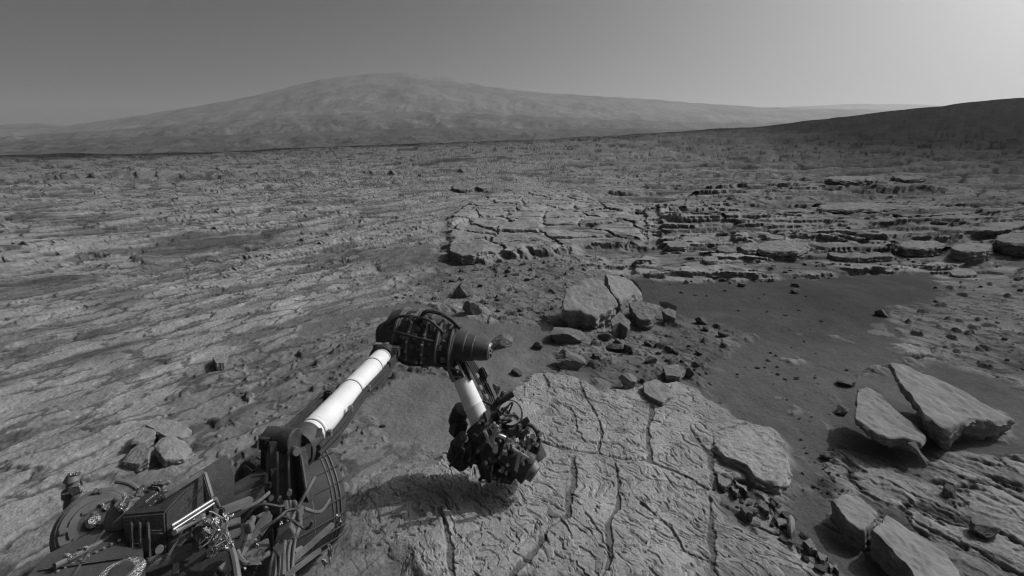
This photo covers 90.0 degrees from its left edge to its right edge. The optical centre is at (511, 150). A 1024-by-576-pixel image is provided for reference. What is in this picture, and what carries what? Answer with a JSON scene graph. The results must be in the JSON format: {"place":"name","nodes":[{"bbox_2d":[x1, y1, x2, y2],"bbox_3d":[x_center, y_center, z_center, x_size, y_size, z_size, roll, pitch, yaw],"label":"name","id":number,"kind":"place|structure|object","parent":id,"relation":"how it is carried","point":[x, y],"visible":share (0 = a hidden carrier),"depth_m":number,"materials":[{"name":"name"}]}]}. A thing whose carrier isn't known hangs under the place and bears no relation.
{"place":"outdoors","nodes":[
{"label":"outdoors","id":0,"kind":"place"},
{"bbox_2d":[0,127,698,154],"bbox_3d":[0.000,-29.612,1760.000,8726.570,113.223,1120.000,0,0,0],"label":"foothills","id":1,"kind":"structure","parent":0,"point":[170,144],"depth_m":1666.04,"materials":[{"name":"grey stone"}]},
{"bbox_2d":[0,111,785,141],"bbox_3d":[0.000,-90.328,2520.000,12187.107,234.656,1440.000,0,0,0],"label":"slopes","id":2,"kind":"structure","parent":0,"point":[342,122],"depth_m":2524.66,"materials":[{"name":"grey stone"}]},
{"bbox_2d":[0,72,894,136],"bbox_3d":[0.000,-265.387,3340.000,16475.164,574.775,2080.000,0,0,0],"label":"mountain","id":3,"kind":"structure","parent":0,"point":[388,92],"depth_m":3312.74,"materials":[{"name":"grey stone"}]},
{"bbox_2d":[0,98,1023,575],"bbox_3d":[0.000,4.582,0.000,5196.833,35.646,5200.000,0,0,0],"label":"ground","id":4,"kind":"structure","parent":0,"point":[132,286],"depth_m":5.86,"materials":[{"name":"grey stone"}]},
{"bbox_2d":[120,443,151,473],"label":"wedge rock","id":5,"kind":"object","parent":4,"relation":"on","point":[138,459],"visible":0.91,"depth_m":3.24,"materials":[{"name":"grey stone"}]},
{"bbox_2d":[131,419,160,448],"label":"wedge rock","id":6,"kind":"object","parent":4,"relation":"on","point":[147,436],"visible":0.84,"depth_m":3.44,"materials":[{"name":"grey stone"}]},
{"bbox_2d":[146,418,191,440],"bbox_3d":[-2.388,1.992,3.560,0.290,0.204,0.164,0,0,19],"label":"wedge rock","id":7,"kind":"object","parent":4,"relation":"on","point":[169,427],"visible":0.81,"depth_m":3.55,"materials":[{"name":"grey stone"}]},
{"bbox_2d":[154,435,192,467],"bbox_3d":[-2.216,2.009,3.345,0.262,0.211,0.188,0,0,30],"label":"wedge rock","id":8,"kind":"object","parent":4,"relation":"on","point":[170,450],"visible":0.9,"depth_m":3.30,"materials":[{"name":"grey stone"}]},
{"bbox_2d":[213,353,227,370],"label":"ledge rock","id":9,"kind":"object","parent":4,"relation":"on","point":[220,360],"visible":0.99,"depth_m":4.72,"materials":[{"name":"grey stone"}]},
{"bbox_2d":[21,307,545,575],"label":"rover","id":10,"kind":"object","parent":4,"relation":"on","point":[275,505],"visible":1,"depth_m":1.82,"materials":[{"name":"metal"}]},
{"bbox_2d":[453,282,471,297],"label":"dark rock","id":11,"kind":"object","parent":4,"relation":"on","point":[464,289],"visible":0.88,"depth_m":7.03,"materials":[{"name":"grey stone"}]},
{"bbox_2d":[451,184,473,193],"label":"ledge rock","id":12,"kind":"object","parent":4,"relation":"on","point":[465,189],"visible":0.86,"depth_m":24.30,"materials":[{"name":"grey stone"}]},
{"bbox_2d":[448,242,483,264],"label":"ledge rock","id":13,"kind":"object","parent":4,"relation":"on","point":[463,253],"visible":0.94,"depth_m":9.30,"materials":[{"name":"grey stone"}]},
{"bbox_2d":[462,300,481,314],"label":"dark rock","id":14,"kind":"object","parent":4,"relation":"on","point":[470,307],"visible":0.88,"depth_m":6.25,"materials":[{"name":"grey stone"}]},
{"bbox_2d":[475,184,492,190],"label":"ledge rock","id":15,"kind":"object","parent":4,"relation":"on","point":[482,187],"visible":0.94,"depth_m":25.40,"materials":[{"name":"grey stone"}]},
{"bbox_2d":[491,333,512,348],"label":"dark rock","id":16,"kind":"object","parent":4,"relation":"on","point":[502,341],"visible":0.84,"depth_m":5.25,"materials":[{"name":"grey stone"}]},
{"bbox_2d":[511,368,521,375],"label":"stone","id":17,"kind":"object","parent":4,"relation":"on","point":[516,371],"visible":1,"depth_m":4.59,"materials":[{"name":"grey stone"}]},
{"bbox_2d":[532,341,542,348],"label":"stone","id":18,"kind":"object","parent":4,"relation":"on","point":[538,345],"visible":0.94,"depth_m":5.20,"materials":[{"name":"grey stone"}]},
{"bbox_2d":[549,327,585,343],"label":"dark rock","id":19,"kind":"object","parent":4,"relation":"on","point":[564,335],"visible":0.94,"depth_m":5.36,"materials":[{"name":"grey stone"}]},
{"bbox_2d":[555,349,585,369],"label":"rounded rock","id":20,"kind":"object","parent":4,"relation":"on","point":[566,359],"visible":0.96,"depth_m":4.71,"materials":[{"name":"grey stone"}]},
{"bbox_2d":[561,277,617,328],"bbox_3d":[0.915,1.891,6.037,0.563,0.599,0.855,0,0,42],"label":"boulder","id":21,"kind":"object","parent":4,"relation":"on","point":[591,303],"visible":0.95,"depth_m":5.92,"materials":[{"name":"grey stone"}]},
{"bbox_2d":[592,353,601,358],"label":"pebble","id":22,"kind":"object","parent":4,"relation":"on","point":[597,355],"visible":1,"depth_m":4.95,"materials":[{"name":"stone"}]},
{"bbox_2d":[597,332,611,339],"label":"stone","id":23,"kind":"object","parent":4,"relation":"on","point":[604,336],"visible":1,"depth_m":5.41,"materials":[{"name":"grey stone"}]},
{"bbox_2d":[606,344,623,350],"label":"stone","id":24,"kind":"object","parent":4,"relation":"on","point":[619,347],"visible":1,"depth_m":5.15,"materials":[{"name":"grey stone"}]},
{"bbox_2d":[610,312,630,337],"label":"cracked rock","id":25,"kind":"object","parent":4,"relation":"on","point":[620,323],"visible":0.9,"depth_m":5.52,"materials":[{"name":"grey stone"}]},
{"bbox_2d":[604,274,642,313],"bbox_3d":[1.476,1.960,6.688,0.518,0.560,0.928,0,0,0],"label":"flat rock","id":26,"kind":"object","parent":4,"relation":"on","point":[623,291],"visible":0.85,"depth_m":6.63,"materials":[{"name":"grey stone"}]},
{"bbox_2d":[619,373,637,388],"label":"knobbly rock","id":27,"kind":"object","parent":4,"relation":"on","point":[628,380],"visible":0.96,"depth_m":4.29,"materials":[{"name":"grey stone"}]},
{"bbox_2d":[623,344,634,353],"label":"stone","id":28,"kind":"object","parent":4,"relation":"on","point":[629,348],"visible":0.98,"depth_m":5.09,"materials":[{"name":"grey stone"}]},
{"bbox_2d":[631,279,641,292],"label":"thin rock","id":29,"kind":"object","parent":4,"relation":"on","point":[636,284],"visible":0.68,"depth_m":7.05,"materials":[{"name":"grey stone"}]},
{"bbox_2d":[628,301,655,329],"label":"flat rock","id":30,"kind":"object","parent":4,"relation":"on","point":[643,315],"visible":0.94,"depth_m":5.89,"materials":[{"name":"grey stone"}]},
{"bbox_2d":[643,341,652,346],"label":"stone","id":31,"kind":"object","parent":4,"relation":"on","point":[648,343],"visible":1,"depth_m":5.26,"materials":[{"name":"grey stone"}]},
{"bbox_2d":[645,356,657,363],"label":"stone","id":32,"kind":"object","parent":4,"relation":"on","point":[650,360],"visible":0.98,"depth_m":4.83,"materials":[{"name":"grey stone"}]},
{"bbox_2d":[643,379,671,406],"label":"flat rock","id":33,"kind":"object","parent":4,"relation":"on","point":[657,392],"visible":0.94,"depth_m":4.11,"materials":[{"name":"grey stone"}]},
{"bbox_2d":[659,301,676,310],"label":"thin rock","id":34,"kind":"object","parent":4,"relation":"on","point":[664,305],"visible":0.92,"depth_m":6.17,"materials":[{"name":"grey stone"}]},
{"bbox_2d":[662,308,675,322],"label":"pointed rock","id":35,"kind":"object","parent":4,"relation":"on","point":[668,314],"visible":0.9,"depth_m":5.94,"materials":[{"name":"grey stone"}]},
{"bbox_2d":[666,345,674,352],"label":"stone","id":36,"kind":"object","parent":4,"relation":"on","point":[670,349],"visible":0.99,"depth_m":5.09,"materials":[{"name":"grey stone"}]},
{"bbox_2d":[662,364,685,381],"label":"flat rock","id":37,"kind":"object","parent":4,"relation":"on","point":[675,373],"visible":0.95,"depth_m":4.50,"materials":[{"name":"grey stone"}]},
{"bbox_2d":[666,241,689,251],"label":"ledge rock","id":38,"kind":"object","parent":4,"relation":"on","point":[678,246],"visible":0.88,"depth_m":9.91,"materials":[{"name":"grey stone"}]},
{"bbox_2d":[684,368,694,377],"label":"stone","id":39,"kind":"object","parent":4,"relation":"on","point":[690,373],"visible":0.78,"depth_m":4.52,"materials":[{"name":"grey stone"}]},
{"bbox_2d":[693,359,702,366],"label":"pebble","id":40,"kind":"object","parent":4,"relation":"on","point":[697,362],"visible":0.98,"depth_m":4.78,"materials":[{"name":"stone"}]},
{"bbox_2d":[695,349,702,354],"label":"pebble","id":41,"kind":"object","parent":4,"relation":"on","point":[698,351],"visible":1,"depth_m":5.06,"materials":[{"name":"stone"}]},
{"bbox_2d":[695,317,707,324],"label":"stone","id":42,"kind":"object","parent":4,"relation":"on","point":[701,320],"visible":0.94,"depth_m":5.90,"materials":[{"name":"grey stone"}]},
{"bbox_2d":[702,256,717,264],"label":"ledge rock","id":43,"kind":"object","parent":4,"relation":"on","point":[710,260],"visible":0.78,"depth_m":8.59,"materials":[{"name":"grey stone"}]},
{"bbox_2d":[716,473,730,492],"bbox_3d":[1.261,1.999,3.044,0.086,0.109,0.174,0,0,24],"label":"broken flake","id":44,"kind":"object","parent":4,"relation":"on","point":[724,484],"visible":0.94,"depth_m":3.01,"materials":[{"name":"grey stone"}]},
{"bbox_2d":[718,331,729,336],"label":"pebble","id":45,"kind":"object","parent":4,"relation":"on","point":[723,334],"visible":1,"depth_m":5.52,"materials":[{"name":"stone"}]},
{"bbox_2d":[716,245,736,253],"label":"ledge rock","id":46,"kind":"object","parent":4,"relation":"on","point":[727,249],"visible":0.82,"depth_m":9.47,"materials":[{"name":"grey stone"}]},
{"bbox_2d":[731,483,739,497],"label":"broken flake","id":47,"kind":"object","parent":4,"relation":"on","point":[734,490],"visible":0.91,"depth_m":2.95,"materials":[{"name":"grey stone"}]},
{"bbox_2d":[733,477,746,483],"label":"stone","id":48,"kind":"object","parent":4,"relation":"on","point":[740,480],"visible":0.89,"depth_m":3.06,"materials":[{"name":"grey stone"}]},
{"bbox_2d":[734,480,746,498],"bbox_3d":[1.341,2.007,2.994,0.067,0.123,0.146,0,0,19],"label":"broken flake","id":49,"kind":"object","parent":4,"relation":"on","point":[743,489],"visible":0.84,"depth_m":2.98,"materials":[{"name":"grey stone"}]},
{"bbox_2d":[737,282,745,286],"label":"pebble","id":50,"kind":"object","parent":4,"relation":"on","point":[740,284],"visible":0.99,"depth_m":7.55,"materials":[{"name":"stone"}]},
{"bbox_2d":[738,493,744,499],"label":"stone","id":51,"kind":"object","parent":4,"relation":"on","point":[740,495],"visible":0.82,"depth_m":2.94,"materials":[{"name":"grey stone"}]},
{"bbox_2d":[740,504,752,521],"bbox_3d":[1.275,1.990,2.787,0.040,0.096,0.112,0,0,0],"label":"broken flake","id":52,"kind":"object","parent":4,"relation":"on","point":[746,512],"visible":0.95,"depth_m":2.77,"materials":[{"name":"grey stone"}]},
{"bbox_2d":[740,242,760,255],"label":"ledge rock","id":53,"kind":"object","parent":4,"relation":"on","point":[749,248],"visible":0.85,"depth_m":9.41,"materials":[{"name":"grey stone"}]},
{"bbox_2d":[711,427,791,494],"bbox_3d":[1.545,1.982,3.286,0.468,0.119,0.647,0,0,0],"label":"flat rock","id":54,"kind":"object","parent":4,"relation":"on","point":[758,456],"visible":0.99,"depth_m":3.23,"materials":[{"name":"grey stone"}]},
{"bbox_2d":[751,509,758,515],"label":"stone","id":55,"kind":"object","parent":4,"relation":"on","point":[755,511],"visible":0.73,"depth_m":2.80,"materials":[{"name":"grey stone"}]},
{"bbox_2d":[758,499,769,515],"bbox_3d":[1.395,2.005,2.842,0.049,0.113,0.155,0,0,0],"label":"broken flake","id":56,"kind":"object","parent":4,"relation":"on","point":[763,507],"visible":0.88,"depth_m":2.82,"materials":[{"name":"grey stone"}]},
{"bbox_2d":[770,500,776,507],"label":"stone","id":57,"kind":"object","parent":4,"relation":"on","point":[773,504],"visible":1,"depth_m":2.86,"materials":[{"name":"grey stone"}]},
{"bbox_2d":[771,516,777,526],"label":"stone","id":58,"kind":"object","parent":4,"relation":"on","point":[773,520],"visible":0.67,"depth_m":2.74,"materials":[{"name":"grey stone"}]},
{"bbox_2d":[770,496,778,504],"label":"stone","id":59,"kind":"object","parent":4,"relation":"on","point":[775,500],"visible":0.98,"depth_m":2.89,"materials":[{"name":"grey stone"}]},
{"bbox_2d":[774,517,786,530],"bbox_3d":[1.439,2.015,2.724,0.074,0.085,0.084,0,0,19],"label":"broken flake","id":60,"kind":"object","parent":4,"relation":"on","point":[782,523],"visible":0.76,"depth_m":2.72,"materials":[{"name":"grey stone"}]},
{"bbox_2d":[755,240,810,259],"bbox_3d":[5.106,1.922,9.685,1.566,0.295,0.876,0,0,-43],"label":"ledge rock","id":61,"kind":"object","parent":4,"relation":"on","point":[781,250],"visible":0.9,"depth_m":9.32,"materials":[{"name":"grey stone"}]},
{"bbox_2d":[778,534,793,547],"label":"stone","id":62,"kind":"object","parent":4,"relation":"on","point":[785,539],"visible":1,"depth_m":2.59,"materials":[{"name":"grey stone"}]},
{"bbox_2d":[781,511,794,519],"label":"stone","id":63,"kind":"object","parent":4,"relation":"on","point":[785,514],"visible":0.71,"depth_m":2.81,"materials":[{"name":"grey stone"}]},
{"bbox_2d":[786,515,794,539],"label":"upright pebble","id":64,"kind":"object","parent":4,"relation":"on","point":[790,520],"visible":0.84,"depth_m":2.64,"materials":[{"name":"grey stone"}]},
{"bbox_2d":[790,288,799,292],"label":"pebble","id":65,"kind":"object","parent":4,"relation":"on","point":[794,290],"visible":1,"depth_m":7.22,"materials":[{"name":"stone"}]},
{"bbox_2d":[791,282,799,286],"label":"pebble","id":66,"kind":"object","parent":4,"relation":"on","point":[794,284],"visible":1,"depth_m":7.57,"materials":[{"name":"stone"}]},
{"bbox_2d":[801,556,809,562],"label":"stone","id":67,"kind":"object","parent":4,"relation":"on","point":[805,559],"visible":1,"depth_m":2.47,"materials":[{"name":"grey stone"}]},
{"bbox_2d":[800,531,810,539],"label":"stone","id":68,"kind":"object","parent":4,"relation":"on","point":[804,535],"visible":0.84,"depth_m":2.66,"materials":[{"name":"grey stone"}]},
{"bbox_2d":[802,541,812,555],"bbox_3d":[1.501,2.013,2.566,0.060,0.100,0.076,0,0,0],"label":"broken flake","id":69,"kind":"object","parent":4,"relation":"on","point":[809,545],"visible":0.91,"depth_m":2.55,"materials":[{"name":"grey stone"}]},
{"bbox_2d":[803,538,816,555],"bbox_3d":[1.504,2.025,2.593,0.052,0.083,0.099,0,0,16],"label":"broken flake","id":70,"kind":"object","parent":4,"relation":"on","point":[814,552],"visible":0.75,"depth_m":2.56,"materials":[{"name":"grey stone"}]},
{"bbox_2d":[814,564,826,572],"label":"stone","id":71,"kind":"object","parent":4,"relation":"on","point":[820,568],"visible":1,"depth_m":2.41,"materials":[{"name":"grey stone"}]},
{"bbox_2d":[817,552,828,564],"bbox_3d":[1.513,2.018,2.505,0.088,0.095,0.055,0,0,-44],"label":"broken flake","id":72,"kind":"object","parent":4,"relation":"on","point":[822,558],"visible":0.89,"depth_m":2.50,"materials":[{"name":"grey stone"}]},
{"bbox_2d":[819,453,830,459],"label":"pebble","id":73,"kind":"object","parent":4,"relation":"on","point":[825,456],"visible":1,"depth_m":3.32,"materials":[{"name":"stone"}]},
{"bbox_2d":[828,562,838,575],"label":"broken flake","id":74,"kind":"object","parent":4,"relation":"on","point":[832,568],"visible":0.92,"depth_m":2.44,"materials":[{"name":"grey stone"}]},
{"bbox_2d":[836,405,848,414],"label":"rock","id":75,"kind":"object","parent":4,"relation":"on","point":[842,410],"visible":1,"depth_m":3.91,"materials":[{"name":"grey stone"}]},
{"bbox_2d":[837,377,855,386],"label":"rock","id":76,"kind":"object","parent":4,"relation":"on","point":[848,381],"visible":1,"depth_m":4.38,"materials":[{"name":"grey stone"}]},
{"bbox_2d":[824,176,876,186],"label":"ledge rock","id":77,"kind":"object","parent":4,"relation":"on","point":[846,181],"visible":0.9,"depth_m":25.51,"materials":[{"name":"grey stone"}]},
{"bbox_2d":[831,494,878,551],"bbox_3d":[1.822,1.998,2.724,0.312,0.216,0.194,0,0,-36],"label":"layered block","id":78,"kind":"object","parent":4,"relation":"on","point":[855,519],"depth_m":2.67,"materials":[{"name":"grey stone"}]},
{"bbox_2d":[828,251,893,262],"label":"ledge rock","id":79,"kind":"object","parent":4,"relation":"on","point":[858,257],"visible":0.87,"depth_m":9.29,"materials":[{"name":"grey stone"}]},
{"bbox_2d":[816,202,908,213],"bbox_3d":[11.164,1.931,16.495,3.331,0.413,2.339,0,0,0],"label":"ledge rock","id":80,"kind":"object","parent":4,"relation":"on","point":[851,207],"visible":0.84,"depth_m":15.86,"materials":[{"name":"grey stone"}]},
{"bbox_2d":[874,309,887,317],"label":"pebble","id":81,"kind":"object","parent":4,"relation":"on","point":[882,312],"visible":0.88,"depth_m":6.19,"materials":[{"name":"stone"}]},
{"bbox_2d":[853,387,926,450],"bbox_3d":[2.497,1.868,3.537,0.421,0.223,0.564,0,0,0],"label":"tilted slab","id":82,"kind":"object","parent":4,"relation":"on","point":[878,418],"depth_m":3.41,"materials":[{"name":"grey stone"}]},
{"bbox_2d":[890,175,926,182],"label":"ledge rock","id":83,"kind":"object","parent":4,"relation":"on","point":[911,179],"visible":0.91,"depth_m":29.67,"materials":[{"name":"grey stone"}]},
{"bbox_2d":[869,515,959,575],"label":"layered block","id":84,"kind":"object","parent":4,"relation":"on","point":[897,548],"depth_m":2.45,"materials":[{"name":"grey stone"}]},
{"bbox_2d":[907,441,928,467],"bbox_3d":[2.555,1.917,3.221,0.108,0.146,0.051,0,0,39],"label":"rock shard","id":85,"kind":"object","parent":4,"relation":"on","point":[915,449],"visible":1,"depth_m":3.21,"materials":[{"name":"grey stone"}]},
{"bbox_2d":[899,240,947,257],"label":"ledge rock","id":86,"kind":"object","parent":4,"relation":"on","point":[917,249],"visible":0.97,"depth_m":9.72,"materials":[{"name":"grey stone"}]},
{"bbox_2d":[942,483,955,498],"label":"flat rock","id":87,"kind":"object","parent":4,"relation":"on","point":[949,491],"visible":0.99,"depth_m":2.96,"materials":[{"name":"grey stone"}]},
{"bbox_2d":[888,363,1014,449],"bbox_3d":[3.065,1.898,3.741,0.879,0.458,0.619,0,0,-21],"label":"tilted slab","id":88,"kind":"object","parent":4,"relation":"on","point":[947,414],"depth_m":3.58,"materials":[{"name":"grey stone"}]},
{"bbox_2d":[948,269,976,277],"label":"ledge rock","id":89,"kind":"object","parent":4,"relation":"on","point":[962,273],"visible":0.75,"depth_m":8.27,"materials":[{"name":"grey stone"}]},
{"bbox_2d":[950,242,993,264],"bbox_3d":[8.548,1.914,9.507,1.391,0.293,0.562,0,0,-45],"label":"ledge rock","id":90,"kind":"object","parent":4,"relation":"on","point":[973,252],"visible":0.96,"depth_m":9.20,"materials":[{"name":"grey stone"}]},
{"bbox_2d":[968,515,1000,539],"bbox_3d":[2.451,1.972,2.672,0.148,0.074,0.116,0,0,-6],"label":"layered block","id":91,"kind":"object","parent":4,"relation":"on","point":[982,527],"depth_m":2.65,"materials":[{"name":"grey stone"}]},
{"bbox_2d":[993,232,1023,256],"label":"ledge rock","id":92,"kind":"object","parent":4,"relation":"on","point":[1011,244],"visible":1,"depth_m":9.52,"materials":[{"name":"grey stone"}]},
{"bbox_2d":[1013,276,1020,280],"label":"pebble","id":93,"kind":"object","parent":4,"relation":"on","point":[1017,278],"visible":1,"depth_m":7.96,"materials":[{"name":"stone"}]},
{"bbox_2d":[0,0,1023,124],"label":"sky","id":94,"kind":"structure","parent":0,"point":[63,62],"materials":[{"name":"grey"}]},
{"bbox_2d":[782,104,939,109],"bbox_3d":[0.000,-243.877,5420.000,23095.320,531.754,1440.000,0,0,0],"label":"crater rim","id":95,"kind":"object","parent":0,"point":[879,106],"visible":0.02,"depth_m":5561.88,"materials":[{"name":"grey stone"}]}
]}

